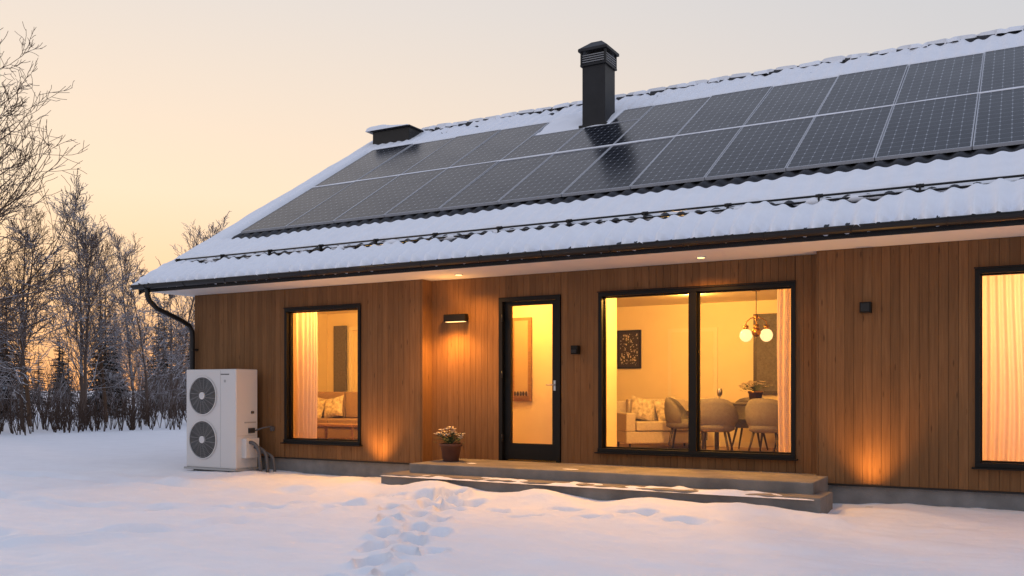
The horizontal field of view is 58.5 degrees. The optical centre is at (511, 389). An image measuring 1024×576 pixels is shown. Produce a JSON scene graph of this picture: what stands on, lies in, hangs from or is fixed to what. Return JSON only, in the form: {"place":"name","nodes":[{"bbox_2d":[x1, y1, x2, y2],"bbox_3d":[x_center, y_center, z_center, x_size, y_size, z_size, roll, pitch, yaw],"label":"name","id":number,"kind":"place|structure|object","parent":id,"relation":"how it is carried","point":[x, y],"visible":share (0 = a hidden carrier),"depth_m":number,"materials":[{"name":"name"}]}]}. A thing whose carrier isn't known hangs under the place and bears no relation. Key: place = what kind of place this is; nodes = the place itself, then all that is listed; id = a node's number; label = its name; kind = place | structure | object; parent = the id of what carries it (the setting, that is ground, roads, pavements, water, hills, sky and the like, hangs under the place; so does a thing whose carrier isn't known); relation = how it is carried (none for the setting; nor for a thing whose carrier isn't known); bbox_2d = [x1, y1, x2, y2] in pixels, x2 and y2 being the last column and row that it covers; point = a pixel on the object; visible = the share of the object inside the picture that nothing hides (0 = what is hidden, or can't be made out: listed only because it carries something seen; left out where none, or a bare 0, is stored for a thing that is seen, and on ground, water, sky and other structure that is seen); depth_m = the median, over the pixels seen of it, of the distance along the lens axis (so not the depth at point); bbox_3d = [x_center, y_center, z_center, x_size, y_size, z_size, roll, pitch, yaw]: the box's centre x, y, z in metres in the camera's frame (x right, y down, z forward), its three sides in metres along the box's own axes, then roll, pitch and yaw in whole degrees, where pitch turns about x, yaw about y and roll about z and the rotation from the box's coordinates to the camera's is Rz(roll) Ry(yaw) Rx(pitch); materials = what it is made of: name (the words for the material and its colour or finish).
{"place":"outdoors","nodes":[
{"label":"outdoors","id":0,"kind":"place"},
{"bbox_2d":[0,391,1023,575],"bbox_3d":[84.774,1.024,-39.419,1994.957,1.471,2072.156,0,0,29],"label":"snow ground","id":1,"kind":"structure","parent":0,"point":[126,501],"depth_m":8.78,"materials":[{"name":"white snow"}]},
{"bbox_2d":[0,282,34,418],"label":"spruce tree","id":2,"kind":"object","parent":1,"relation":"on","point":[4,382],"visible":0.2,"depth_m":42.15,"materials":[{"name":"green plant"}]},
{"bbox_2d":[0,229,52,369],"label":"bare tree","id":3,"kind":"object","parent":1,"relation":"on","point":[11,321],"visible":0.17,"depth_m":35.49,"materials":[{"name":"brown plant"}]},
{"bbox_2d":[0,200,81,426],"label":"bare tree","id":4,"kind":"object","parent":1,"relation":"on","point":[26,387],"visible":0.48,"depth_m":33.31,"materials":[{"name":"brown plant"}]},
{"bbox_2d":[0,213,88,429],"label":"bare tree","id":5,"kind":"object","parent":1,"relation":"on","point":[23,355],"visible":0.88,"depth_m":29.84,"materials":[{"name":"brown plant"}]},
{"bbox_2d":[0,21,101,354],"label":"bare tree","id":6,"kind":"object","parent":1,"relation":"on","point":[17,164],"visible":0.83,"depth_m":31.39,"materials":[{"name":"brown plant"}]},
{"bbox_2d":[0,92,113,342],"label":"bare tree","id":7,"kind":"object","parent":1,"relation":"on","point":[3,299],"visible":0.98,"depth_m":28.14,"materials":[{"name":"brown plant"}]},
{"bbox_2d":[37,167,121,419],"bbox_3d":[-16.873,-3.379,35.675,5.159,9.762,3.444,0,0,28],"label":"bare tree","id":8,"kind":"object","parent":1,"relation":"on","point":[83,204],"visible":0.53,"depth_m":35.19,"materials":[{"name":"brown plant"}]},
{"bbox_2d":[0,394,186,434],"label":"shrub thicket","id":9,"kind":"object","parent":1,"relation":"on","point":[84,417],"visible":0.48,"depth_m":29.32,"materials":[{"name":"brown plant"}]},
{"bbox_2d":[32,190,155,422],"bbox_3d":[-15.810,-2.976,34.387,4.587,8.875,4.322,0,0,-10],"label":"bare tree","id":10,"kind":"object","parent":1,"relation":"on","point":[87,337],"visible":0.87,"depth_m":34.04,"materials":[{"name":"brown plant"}]},
{"bbox_2d":[0,354,189,423],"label":"undergrowth","id":11,"kind":"object","parent":1,"relation":"on","point":[63,393],"visible":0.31,"depth_m":41.22,"materials":[{"name":"brown plant"}]},
{"bbox_2d":[0,294,189,410],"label":"distant woodland","id":12,"kind":"object","parent":1,"relation":"on","point":[118,359],"visible":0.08,"depth_m":60.66,"materials":[{"name":"brown plant"}]},
{"bbox_2d":[0,294,191,410],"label":"distant spruce forest","id":13,"kind":"object","parent":1,"relation":"on","point":[59,354],"visible":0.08,"depth_m":70.86,"materials":[{"name":"green plant"}]},
{"bbox_2d":[46,232,146,421],"bbox_3d":[-17.364,-2.708,38.282,4.020,8.347,3.077,0,0,-19],"label":"bare tree","id":14,"kind":"object","parent":1,"relation":"on","point":[101,368],"visible":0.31,"depth_m":38.07,"materials":[{"name":"brown plant"}]},
{"bbox_2d":[87,306,121,416],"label":"spruce tree","id":15,"kind":"object","parent":1,"relation":"on","point":[93,390],"visible":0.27,"depth_m":44.12,"materials":[{"name":"green plant"}]},
{"bbox_2d":[87,292,129,413],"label":"spruce tree","id":16,"kind":"object","parent":1,"relation":"on","point":[112,369],"visible":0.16,"depth_m":46.72,"materials":[{"name":"green plant"}]},
{"bbox_2d":[82,222,175,406],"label":"bare tree","id":17,"kind":"object","parent":1,"relation":"on","point":[126,252],"visible":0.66,"depth_m":41.24,"materials":[{"name":"brown plant"}]},
{"bbox_2d":[97,265,188,418],"bbox_3d":[-15.358,-1.835,37.681,3.110,6.678,4.653,0,0,-42],"label":"bare tree","id":18,"kind":"object","parent":1,"relation":"on","point":[141,342],"visible":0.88,"depth_m":37.27,"materials":[{"name":"brown plant"}]},
{"bbox_2d":[129,294,194,417],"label":"bare tree","id":19,"kind":"object","parent":1,"relation":"on","point":[168,302],"visible":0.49,"depth_m":43.07,"materials":[{"name":"brown plant"}]},
{"bbox_2d":[135,211,231,415],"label":"bare tree","id":20,"kind":"object","parent":1,"relation":"on","point":[187,298],"visible":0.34,"depth_m":45.71,"materials":[{"name":"brown plant"}]},
{"bbox_2d":[152,231,218,367],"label":"bare tree","id":21,"kind":"object","parent":1,"relation":"on","point":[185,317],"visible":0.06,"depth_m":47.71,"materials":[{"name":"brown plant"}]},
{"bbox_2d":[184,369,275,472],"bbox_3d":[-4.513,0.550,14.803,1.539,1.760,0.660,0,0,29],"label":"heat pump","id":22,"kind":"object","parent":1,"relation":"on","point":[222,429],"visible":0.98,"depth_m":14.57,"materials":[{"name":"grey paint"}]},
{"bbox_2d":[381,458,832,513],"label":"entrance steps","id":23,"kind":"structure","parent":1,"relation":"on","point":[814,487],"depth_m":10.87,"materials":[{"name":"grey concrete"}]},
{"bbox_2d":[433,426,464,461],"bbox_3d":[-0.858,0.753,12.793,0.491,0.484,0.523,0,0,29],"label":"flower pot","id":24,"kind":"object","parent":23,"relation":"on","point":[450,450],"visible":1,"depth_m":12.71,"materials":[{"name":"ceramic"}]},
{"bbox_2d":[381,475,813,500],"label":"step snow","id":25,"kind":"structure","parent":23,"relation":"on","point":[730,492],"depth_m":10.50,"materials":[{"name":"white snow"}]},
{"bbox_2d":[256,456,1023,510],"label":"foundation","id":26,"kind":"object","parent":1,"relation":"on","point":[867,494],"visible":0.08,"depth_m":10.39,"materials":[{"name":"concrete"}]},
{"bbox_2d":[317,290,777,451],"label":"interior walls","id":27,"kind":"structure","parent":26,"relation":"on","point":[726,351],"depth_m":15.86,"materials":[{"name":"beige paint"}]},
{"bbox_2d":[294,312,317,438],"bbox_3d":[-3.426,-0.250,14.950,0.669,2.440,0.066,0,0,29],"label":"curtain","id":28,"kind":"object","parent":27,"relation":"hanging from","point":[305,371],"visible":0.6,"depth_m":14.91,"materials":[{"name":"fabric"}]},
{"bbox_2d":[317,392,357,439],"bbox_3d":[-3.133,0.510,16.918,2.000,0.950,0.880,0,0,29],"label":"sofa","id":29,"kind":"object","parent":27,"relation":"on","point":[337,407],"visible":0.32,"depth_m":16.86,"materials":[{"name":"fabric"}]},
{"bbox_2d":[317,423,357,439],"bbox_3d":[-3.013,0.787,15.905,1.000,0.395,0.450,0,0,29],"label":"coffee table","id":30,"kind":"object","parent":27,"relation":"on","point":[326,425],"visible":0.41,"depth_m":15.67,"materials":[{"name":"brown wood"}]},
{"bbox_2d":[334,326,346,439],"bbox_3d":[-3.405,-0.145,18.131,0.300,2.250,0.050,0,0,29],"label":"wall hanging","id":31,"kind":"object","parent":27,"relation":"attached to","point":[340,358],"depth_m":18.10},
{"bbox_2d":[513,317,531,400],"bbox_3d":[0.148,-0.475,14.283,0.340,1.310,0.088,0,0,29],"label":"wall mirror","id":32,"kind":"object","parent":27,"relation":"attached to","point":[522,358],"depth_m":14.26,"materials":[{"name":"mirror"}]},
{"bbox_2d":[617,330,640,368],"bbox_3d":[2.138,-0.740,16.691,0.460,0.700,0.040,0,0,29],"label":"framed picture","id":33,"kind":"object","parent":27,"relation":"attached to","point":[628,349],"visible":1,"depth_m":16.68,"materials":[{"name":"black"}]},
{"bbox_2d":[700,398,738,450],"bbox_3d":[2.995,0.554,13.493,0.668,0.868,0.597,0,0,29],"label":"dining chair","id":34,"kind":"object","parent":27,"relation":"on","point":[718,415],"visible":0.75,"depth_m":13.24,"materials":[{"name":"fabric"}]},
{"bbox_2d":[702,402,747,449],"bbox_3d":[3.763,0.593,14.087,1.700,0.785,0.900,0,0,29],"label":"dining table","id":35,"kind":"object","parent":27,"relation":"on","point":[717,433],"depth_m":14.50,"materials":[{"name":"brown wood"}]},
{"bbox_2d":[717,388,721,397],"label":"wine glasses","id":36,"kind":"object","parent":35,"relation":"on","point":[719,392],"visible":0.2,"depth_m":14.08,"materials":[{"name":"clear glass"}]},
{"bbox_2d":[738,381,771,399],"bbox_3d":[3.685,0.027,13.879,0.539,0.342,0.557,0,0,-8],"label":"flower vase","id":37,"kind":"object","parent":35,"relation":"on","point":[754,393],"visible":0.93,"depth_m":13.82,"materials":[{"name":"metal"}]},
{"bbox_2d":[732,397,767,449],"bbox_3d":[3.876,0.554,14.903,0.674,0.868,0.595,0,0,29],"label":"dining chair","id":38,"kind":"object","parent":27,"relation":"on","point":[741,423],"visible":0.32,"depth_m":15.02,"materials":[{"name":"fabric"}]},
{"bbox_2d":[740,290,772,341],"bbox_3d":[3.689,-1.123,13.853,0.480,0.785,0.346,0,0,29],"label":"pendant lamp","id":39,"kind":"object","parent":27,"relation":"hanging from","point":[765,334],"visible":0.97,"depth_m":13.83,"materials":[{"name":"white glass"}]},
{"bbox_2d":[745,398,778,451],"bbox_3d":[3.690,0.554,13.138,0.668,0.868,0.597,0,0,29],"label":"dining chair","id":40,"kind":"object","parent":27,"relation":"on","point":[761,415],"visible":0.69,"depth_m":12.91,"materials":[{"name":"fabric"}]},
{"bbox_2d":[753,313,777,394],"bbox_3d":[4.344,-0.605,15.451,0.520,1.370,0.047,0,0,29],"label":"framed mirror","id":41,"kind":"object","parent":27,"relation":"attached to","point":[764,361],"visible":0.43,"depth_m":15.45,"materials":[{"name":"mirror"}]},
{"bbox_2d":[777,289,790,451],"bbox_3d":[3.458,-0.250,11.393,0.320,2.440,0.067,0,0,29],"label":"curtain","id":42,"kind":"object","parent":27,"relation":"hanging from","point":[784,359],"visible":0.4,"depth_m":11.42,"materials":[{"name":"fabric"}]},
{"bbox_2d":[982,274,1023,461],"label":"curtain","id":43,"kind":"object","parent":27,"relation":"hanging from","point":[1002,367],"visible":0.76,"depth_m":10.02,"materials":[{"name":"beige fabric"}]},
{"bbox_2d":[293,236,1020,491],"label":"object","id":44,"kind":"object","parent":26,"relation":"on","point":[322,348],"visible":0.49,"depth_m":11.03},
{"bbox_2d":[280,303,362,446],"bbox_3d":[-2.958,-0.229,14.324,1.600,2.174,0.215,0,0,29],"label":"bedroom window","id":45,"kind":"structure","parent":44,"relation":"attached to","point":[288,378],"depth_m":14.57,"materials":[{"name":"black metal"}]},
{"bbox_2d":[195,236,1023,491],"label":"siding","id":46,"kind":"object","parent":44,"relation":"attached to","point":[872,398],"visible":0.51,"depth_m":11.61,"materials":[{"name":"brown wood"}]},
{"bbox_2d":[443,314,467,322],"bbox_3d":[-0.819,-1.044,13.304,0.370,0.112,0.095,0,0,29],"label":"wall lamp","id":47,"kind":"object","parent":46,"relation":"attached to","point":[448,318],"visible":1,"depth_m":13.25,"materials":[{"name":"black metal"}]},
{"bbox_2d":[571,345,579,354],"bbox_3d":[0.853,-0.540,12.350,0.100,0.120,0.125,0,0,29],"label":"wall lamp","id":48,"kind":"object","parent":46,"relation":"attached to","point":[575,349],"visible":1,"depth_m":12.31,"materials":[{"name":"black metal"}]},
{"bbox_2d":[859,302,871,312],"bbox_3d":[3.997,-0.930,10.331,0.120,0.120,0.123,0,0,29],"label":"wall lamp","id":49,"kind":"object","parent":46,"relation":"attached to","point":[865,307],"visible":1,"depth_m":10.28,"materials":[{"name":"black metal"}]},
{"bbox_2d":[594,280,797,460],"bbox_3d":[2.303,-0.234,11.664,2.640,2.164,0.215,0,0,29],"label":"picture window","id":50,"kind":"structure","parent":44,"relation":"attached to","point":[694,449],"depth_m":11.63,"materials":[{"name":"black metal"}]},
{"bbox_2d":[972,264,1023,470],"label":"curtained window","id":51,"kind":"structure","parent":44,"relation":"attached to","point":[980,463],"depth_m":9.81,"materials":[{"name":"black"}]},
{"bbox_2d":[0,0,1023,390],"label":"sky","id":52,"kind":"structure","parent":0,"point":[188,112],"materials":[{"name":"beige"}]},
{"bbox_2d":[499,294,560,462],"bbox_3d":[0.271,-0.147,12.834,0.970,2.325,0.200,0,0,29],"label":"entrance door","id":53,"kind":"structure","parent":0,"point":[509,450],"depth_m":12.90,"materials":[{"name":"black metal"}]},
{"bbox_2d":[130,31,1023,289],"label":"roof snow","id":54,"kind":"structure","parent":0,"point":[1001,195],"depth_m":11.96,"materials":[{"name":"white snow"}]},
{"bbox_2d":[141,222,1023,292],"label":"roof deck","id":55,"kind":"structure","parent":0,"point":[756,244],"depth_m":10.74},
{"bbox_2d":[241,182,352,233],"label":"solar panel","id":56,"kind":"object","parent":55,"relation":"on","point":[282,217],"visible":0.85,"depth_m":16.48,"materials":[{"name":"black glass"}]},
{"bbox_2d":[285,175,398,227],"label":"solar panel","id":57,"kind":"object","parent":55,"relation":"on","point":[338,204],"visible":0.9,"depth_m":15.97,"materials":[{"name":"black glass"}]},
{"bbox_2d":[316,144,412,185],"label":"solar panel","id":58,"kind":"object","parent":55,"relation":"on","point":[367,163],"visible":0.88,"depth_m":18.20,"materials":[{"name":"black glass"}]},
{"bbox_2d":[333,168,446,222],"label":"solar panel","id":59,"kind":"object","parent":55,"relation":"on","point":[386,198],"visible":0.91,"depth_m":15.46,"materials":[{"name":"black glass"}]},
{"bbox_2d":[365,124,423,144],"bbox_3d":[-2.524,-5.405,19.786,1.140,0.634,0.640,0,0,29],"label":"roof vent","id":60,"kind":"object","parent":55,"relation":"on","point":[384,134],"visible":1,"depth_m":19.54,"materials":[{"name":"black metal"}]},
{"bbox_2d":[358,138,453,179],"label":"solar panel","id":61,"kind":"object","parent":55,"relation":"on","point":[402,162],"visible":0.82,"depth_m":17.69,"materials":[{"name":"black glass"}]},
{"bbox_2d":[384,161,498,216],"bbox_3d":[-1.115,-3.305,15.073,1.059,0.091,2.165,0,31,29],"label":"solar panel","id":62,"kind":"object","parent":55,"relation":"on","point":[436,193],"visible":0.94,"depth_m":14.95,"materials":[{"name":"black glass"}]},
{"bbox_2d":[403,129,500,173],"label":"solar panel","id":63,"kind":"object","parent":55,"relation":"on","point":[452,152],"visible":0.86,"depth_m":17.17,"materials":[{"name":"black glass"}]},
{"bbox_2d":[439,154,552,210],"bbox_3d":[-0.203,-3.300,14.566,1.059,0.091,2.165,0,31,29],"label":"solar panel","id":64,"kind":"object","parent":55,"relation":"on","point":[496,183],"visible":0.92,"depth_m":14.43,"materials":[{"name":"black glass"}]},
{"bbox_2d":[451,122,548,166],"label":"solar panel","id":65,"kind":"object","parent":55,"relation":"on","point":[501,144],"visible":0.83,"depth_m":16.68,"materials":[{"name":"black glass"}]},
{"bbox_2d":[502,128,582,159],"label":"solar panel","id":66,"kind":"object","parent":55,"relation":"on","point":[544,143],"visible":0.86,"depth_m":15.88,"materials":[{"name":"black glass"}]},
{"bbox_2d":[498,146,611,203],"bbox_3d":[0.707,-3.299,14.057,1.059,0.091,2.166,0,31,29],"label":"solar panel","id":67,"kind":"object","parent":55,"relation":"on","point":[555,175],"visible":0.86,"depth_m":13.92,"materials":[{"name":"black glass"}]},
{"bbox_2d":[130,210,1023,369],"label":"gutter","id":68,"kind":"object","parent":55,"relation":"attached to","point":[962,219],"visible":0.98,"depth_m":10.84,"materials":[{"name":"black metal"}]},
{"bbox_2d":[139,217,1023,296],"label":"soffit","id":69,"kind":"structure","parent":55,"relation":"attached to","point":[762,251],"depth_m":11.34,"materials":[{"name":"white"}]},
{"bbox_2d":[536,107,626,134],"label":"chimney snow","id":70,"kind":"structure","parent":55,"relation":"on","point":[567,122],"depth_m":16.69,"materials":[{"name":"white snow"}]},
{"bbox_2d":[556,119,639,151],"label":"solar panel","id":71,"kind":"object","parent":55,"relation":"on","point":[599,135],"visible":0.81,"depth_m":15.38,"materials":[{"name":"black glass"}]},
{"bbox_2d":[578,41,618,128],"bbox_3d":[1.554,-5.240,16.385,0.560,1.940,0.570,0,0,29],"label":"chimney","id":72,"kind":"object","parent":55,"relation":"on","point":[598,62],"visible":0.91,"depth_m":16.20,"materials":[{"name":"black metal"}]},
{"bbox_2d":[175,174,1023,262],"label":"snow guard","id":73,"kind":"object","parent":55,"relation":"on","point":[644,217],"visible":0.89,"depth_m":11.36,"materials":[{"name":"black metal"}]},
{"bbox_2d":[195,75,1023,264],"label":"roof tiles","id":74,"kind":"object","parent":55,"relation":"on","point":[906,161],"visible":0.11,"depth_m":12.03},
{"bbox_2d":[561,137,673,196],"bbox_3d":[1.619,-3.298,13.546,1.059,0.091,2.166,0,31,29],"label":"solar panel","id":75,"kind":"object","parent":55,"relation":"on","point":[618,167],"visible":0.85,"depth_m":13.41,"materials":[{"name":"black glass"}]},
{"bbox_2d":[610,105,653,123],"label":"solar panel","id":76,"kind":"object","parent":55,"relation":"on","point":[632,114],"visible":0.83,"depth_m":16.07,"materials":[{"name":"black glass"}]},
{"bbox_2d":[614,97,709,143],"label":"solar panel","id":77,"kind":"object","parent":55,"relation":"on","point":[665,120],"visible":0.81,"depth_m":15.13,"materials":[{"name":"black glass"}]},
{"bbox_2d":[630,127,741,188],"bbox_3d":[2.526,-3.303,13.035,1.059,0.091,2.165,0,31,29],"label":"solar panel","id":78,"kind":"object","parent":55,"relation":"on","point":[694,157],"visible":0.91,"depth_m":12.90,"materials":[{"name":"black glass"}]},
{"bbox_2d":[312,86,1023,187],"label":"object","id":79,"kind":"structure","parent":78,"relation":"on","point":[676,135],"depth_m":14.19,"materials":[{"name":"silver metal"}]},
{"bbox_2d":[421,25,1023,129],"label":"ridge snow","id":80,"kind":"structure","parent":55,"relation":"on","point":[841,58],"depth_m":16.22,"materials":[{"name":"white snow"}]},
{"bbox_2d":[425,29,1023,130],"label":"ridge caps","id":81,"kind":"object","parent":55,"relation":"attached to","point":[982,37],"visible":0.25,"depth_m":16.27,"materials":[{"name":"tile"}]},
{"bbox_2d":[677,86,772,134],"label":"solar panel","id":82,"kind":"object","parent":55,"relation":"on","point":[729,110],"visible":0.86,"depth_m":14.62,"materials":[{"name":"black glass"}]},
{"bbox_2d":[705,117,814,179],"bbox_3d":[3.438,-3.301,12.525,1.059,0.091,2.165,0,31,29],"label":"solar panel","id":83,"kind":"object","parent":55,"relation":"on","point":[766,148],"visible":0.86,"depth_m":12.38,"materials":[{"name":"black glass"}]},
{"bbox_2d":[745,76,837,124],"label":"solar panel","id":84,"kind":"object","parent":55,"relation":"on","point":[794,100],"visible":0.79,"depth_m":14.11,"materials":[{"name":"black glass"}]},
{"bbox_2d":[786,105,892,170],"bbox_3d":[4.347,-3.303,12.016,1.059,0.091,2.165,0,31,29],"label":"solar panel","id":85,"kind":"object","parent":55,"relation":"on","point":[850,137],"visible":0.87,"depth_m":11.87,"materials":[{"name":"black glass"}]},
{"bbox_2d":[817,64,908,114],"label":"solar panel","id":86,"kind":"object","parent":55,"relation":"on","point":[866,89],"visible":0.83,"depth_m":13.59,"materials":[{"name":"black glass"}]},
{"bbox_2d":[875,93,978,160],"bbox_3d":[5.256,-3.305,11.505,1.059,0.091,2.165,0,32,29],"label":"solar panel","id":87,"kind":"object","parent":55,"relation":"on","point":[933,126],"visible":0.93,"depth_m":11.35,"materials":[{"name":"black glass"}]},
{"bbox_2d":[895,53,983,103],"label":"solar panel","id":88,"kind":"object","parent":55,"relation":"on","point":[954,76],"visible":0.8,"depth_m":13.08,"materials":[{"name":"black glass"}]},
{"bbox_2d":[973,87,1023,149],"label":"solar panel","id":89,"kind":"object","parent":55,"relation":"on","point":[999,119],"visible":1,"depth_m":10.97,"materials":[{"name":"black glass"}]},
{"bbox_2d":[980,46,1023,91],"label":"solar panel","id":90,"kind":"object","parent":55,"relation":"on","point":[1002,68],"visible":0.88,"depth_m":12.70,"materials":[{"name":"black glass"}]},
{"bbox_2d":[617,395,707,446],"bbox_3d":[2.495,0.537,15.510,1.380,0.896,0.900,0,0,-9],"label":"sofa","id":91,"kind":"object","parent":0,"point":[641,421],"visible":0.55,"depth_m":15.16,"materials":[{"name":"fabric"}]},
{"bbox_2d":[664,397,700,448],"bbox_3d":[2.747,0.554,14.655,0.599,0.868,0.667,0,0,29],"label":"dining chair","id":92,"kind":"object","parent":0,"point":[675,411],"visible":0.81,"depth_m":14.49,"materials":[{"name":"fabric"}]}
]}

